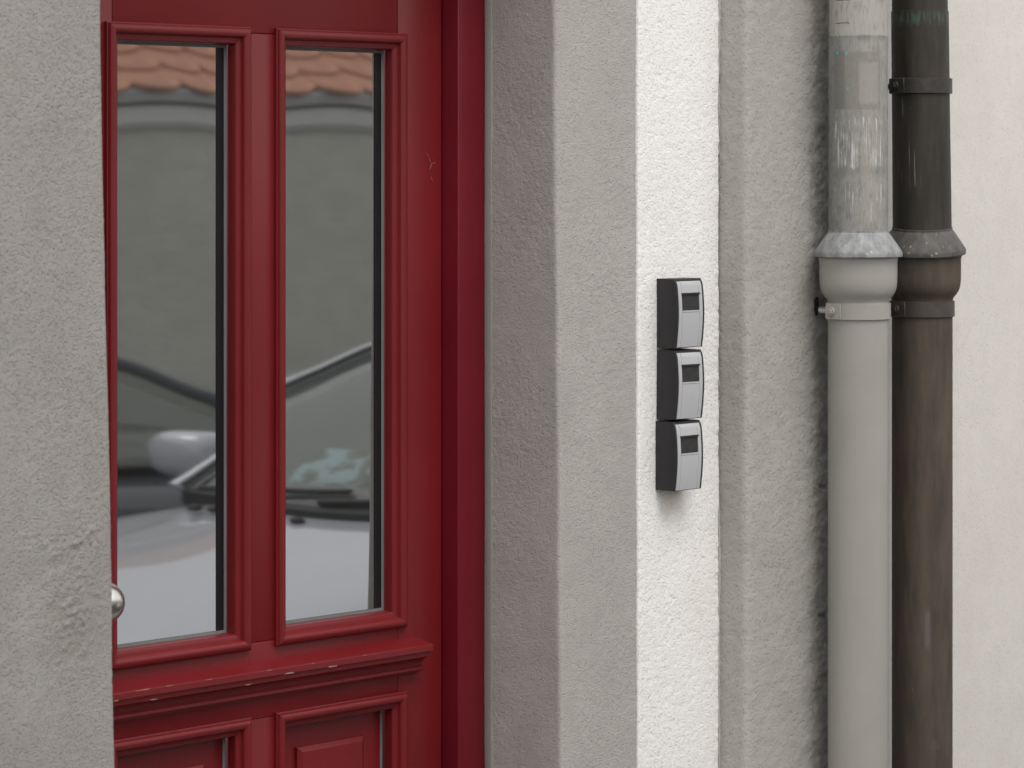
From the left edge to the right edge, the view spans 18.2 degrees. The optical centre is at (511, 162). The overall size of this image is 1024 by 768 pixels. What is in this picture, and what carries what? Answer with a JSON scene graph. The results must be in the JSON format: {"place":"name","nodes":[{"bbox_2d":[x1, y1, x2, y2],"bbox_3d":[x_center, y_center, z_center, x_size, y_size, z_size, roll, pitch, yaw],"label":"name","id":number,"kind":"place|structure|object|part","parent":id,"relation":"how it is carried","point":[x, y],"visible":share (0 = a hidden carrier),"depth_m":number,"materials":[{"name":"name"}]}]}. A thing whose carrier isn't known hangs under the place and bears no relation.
{"place":"outdoors","nodes":[
{"label":"outdoors","id":0,"kind":"place"},
{"bbox_2d":[118,611,377,648],"bbox_3d":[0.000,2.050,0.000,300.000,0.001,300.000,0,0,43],"label":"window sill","id":1,"kind":"structure","parent":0,"point":[286,624],"depth_m":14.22,"materials":[{"name":"wood"}]},
{"bbox_2d":[718,0,1023,767],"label":"house","id":2,"kind":"structure","parent":0,"point":[773,150],"depth_m":5.94,"materials":[{"name":"grey paint"}]},
{"bbox_2d":[814,0,902,767],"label":"downpipe","id":3,"kind":"object","parent":2,"relation":"attached to","point":[858,252],"visible":1,"depth_m":5.86,"materials":[{"name":"grey metal"}]},
{"bbox_2d":[888,0,965,767],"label":"downpipe","id":4,"kind":"object","parent":2,"relation":"attached to","point":[929,244],"visible":0.89,"depth_m":6.00,"materials":[{"name":"brown metal"}]},
{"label":"pavement","id":5,"kind":"structure","parent":0,"visible":0},
{"bbox_2d":[0,0,718,767],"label":"house","id":6,"kind":"structure","parent":5,"relation":"on","point":[580,562],"depth_m":5.60,"materials":[{"name":"grey paint"}]},
{"bbox_2d":[100,0,440,767],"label":"front door","id":7,"kind":"structure","parent":6,"relation":"in","point":[272,206],"depth_m":5.33,"materials":[{"name":"red paint"}]},
{"bbox_3d":[-0.545,0.292,5.182,0.038,1.029,0.306,0,0,43],"label":"window","id":8,"kind":"part","parent":7,"relation":"part of","materials":[{"name":"clear glass"}]},
{"bbox_3d":[-0.296,0.292,5.446,0.038,1.029,0.307,0,0,43],"label":"window","id":9,"kind":"part","parent":7,"relation":"part of","materials":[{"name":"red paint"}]},
{"bbox_2d":[656,419,702,490],"bbox_3d":[0.300,0.523,5.716,0.050,0.122,0.074,0,0,43],"label":"wall box","id":10,"kind":"object","parent":6,"relation":"attached to","point":[679,454],"visible":1,"depth_m":5.70,"materials":[{"name":"silver metal"}]},
{"bbox_2d":[657,348,703,419],"bbox_3d":[0.302,0.396,5.718,0.050,0.122,0.074,0,-1,43],"label":"wall box","id":11,"kind":"object","parent":6,"relation":"attached to","point":[680,383],"visible":1,"depth_m":5.70,"materials":[{"name":"silver metal"}]},
{"bbox_2d":[657,277,703,347],"bbox_3d":[0.302,0.269,5.718,0.050,0.122,0.074,0,0,43],"label":"wall box","id":12,"kind":"object","parent":6,"relation":"attached to","point":[680,312],"visible":1,"depth_m":5.70,"materials":[{"name":"plastic"}]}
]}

